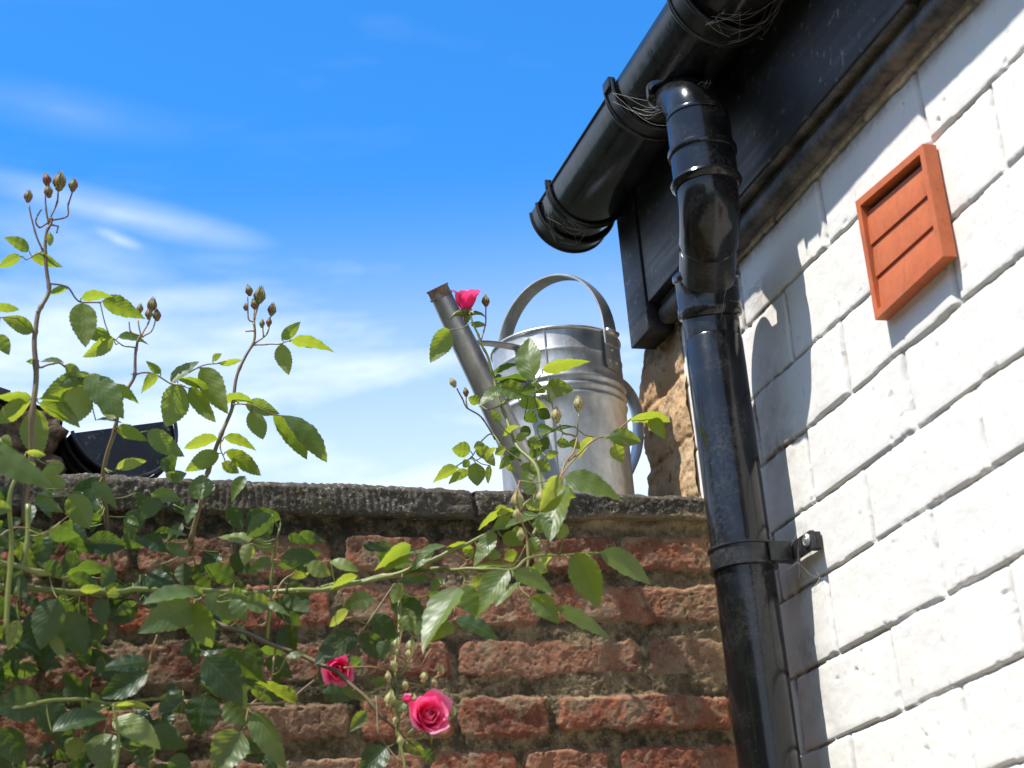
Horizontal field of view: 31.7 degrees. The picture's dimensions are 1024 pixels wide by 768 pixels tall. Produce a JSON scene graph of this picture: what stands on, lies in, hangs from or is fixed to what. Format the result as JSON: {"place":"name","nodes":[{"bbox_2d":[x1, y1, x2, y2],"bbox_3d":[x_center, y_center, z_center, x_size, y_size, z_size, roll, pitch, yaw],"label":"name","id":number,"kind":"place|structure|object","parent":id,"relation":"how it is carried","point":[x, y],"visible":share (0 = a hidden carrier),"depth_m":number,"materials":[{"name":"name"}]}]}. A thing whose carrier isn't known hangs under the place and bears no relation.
{"place":"outdoors","nodes":[
{"label":"outdoors","id":0,"kind":"place"},
{"bbox_2d":[0,0,666,495],"label":"sky","id":1,"kind":"structure","parent":0,"point":[350,161],"materials":[{"name":"blue"}]},
{"label":"ground","id":2,"kind":"structure","parent":0,"visible":0},
{"bbox_2d":[0,387,68,474],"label":"brick pier","id":3,"kind":"structure","parent":2,"relation":"on","point":[58,432],"depth_m":1.98,"materials":[{"name":"brown brick"}]},
{"bbox_2d":[54,422,177,477],"bbox_3d":[-0.480,0.101,2.083,0.137,0.095,0.172,11,-26,-35],"label":"gutter end","id":4,"kind":"object","parent":3,"relation":"on","point":[81,452],"visible":0.38,"depth_m":2.02,"materials":[{"name":"black plastic"}]},
{"bbox_2d":[617,0,1023,767],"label":"brick house","id":5,"kind":"structure","parent":2,"relation":"on","point":[891,454],"depth_m":1.70,"materials":[{"name":"white brick"}]},
{"bbox_2d":[529,0,773,252],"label":"gutter","id":6,"kind":"object","parent":5,"relation":"attached to","point":[615,153],"visible":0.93,"depth_m":2.06,"materials":[{"name":"black plastic"}]},
{"bbox_2d":[544,190,585,243],"bbox_3d":[0.059,-0.213,2.279,0.054,0.065,0.056,8,-25,-31],"label":"cobweb","id":7,"kind":"object","parent":6,"relation":"attached to","point":[568,219],"visible":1,"depth_m":2.27,"materials":[{"name":"grey fabric"}]},
{"bbox_2d":[614,81,710,125],"bbox_3d":[0.171,-0.316,1.969,0.025,0.083,0.158,10,-26,-33],"label":"cobweb","id":8,"kind":"object","parent":6,"relation":"attached to","point":[644,109],"visible":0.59,"depth_m":2.00,"materials":[{"name":"grey fabric"}]},
{"bbox_2d":[706,0,780,43],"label":"cobweb","id":9,"kind":"object","parent":6,"relation":"attached to","point":[743,19],"visible":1,"depth_m":1.84,"materials":[{"name":"grey fabric"}]},
{"bbox_2d":[646,76,821,767],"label":"downpipe","id":10,"kind":"object","parent":5,"relation":"attached to","point":[745,553],"visible":0.94,"depth_m":1.86,"materials":[{"name":"black plastic"}]},
{"bbox_2d":[721,284,771,320],"bbox_3d":[0.244,-0.086,1.925,0.071,0.062,0.025,5,-23,-24],"label":"cobweb","id":11,"kind":"object","parent":10,"relation":"attached to","point":[749,298],"visible":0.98,"depth_m":1.93,"materials":[{"name":"grey fabric"}]},
{"bbox_2d":[773,517,826,581],"bbox_3d":[0.285,0.170,1.819,0.045,0.079,0.053,2,-22,-17],"label":"cobweb","id":12,"kind":"object","parent":5,"relation":"attached to","point":[798,555],"visible":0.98,"depth_m":1.82,"materials":[{"name":"grey fabric"}]},
{"bbox_2d":[855,144,956,320],"bbox_3d":[0.359,-0.141,1.648,0.014,0.124,0.130,2,-22,-17],"label":"air vent","id":13,"kind":"object","parent":5,"relation":"attached to","point":[908,244],"visible":1,"depth_m":1.64,"materials":[{"name":"ceramic"}]},
{"label":"path","id":14,"kind":"structure","parent":0,"visible":0},
{"bbox_2d":[0,170,669,767],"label":"climbing rose","id":15,"kind":"object","parent":14,"relation":"on","point":[50,630],"visible":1,"depth_m":1.67,"materials":[{"name":"green plant"}]},
{"bbox_2d":[0,473,737,767],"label":"garden wall","id":16,"kind":"structure","parent":14,"relation":"on","point":[644,685],"depth_m":1.87,"materials":[{"name":"brick"}]},
{"bbox_2d":[426,273,643,494],"bbox_3d":[0.042,0.005,2.146,0.174,0.334,0.329,-12,-22,16],"label":"watering can","id":17,"kind":"object","parent":16,"relation":"on","point":[602,388],"visible":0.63,"depth_m":2.12,"materials":[{"name":"metal"}]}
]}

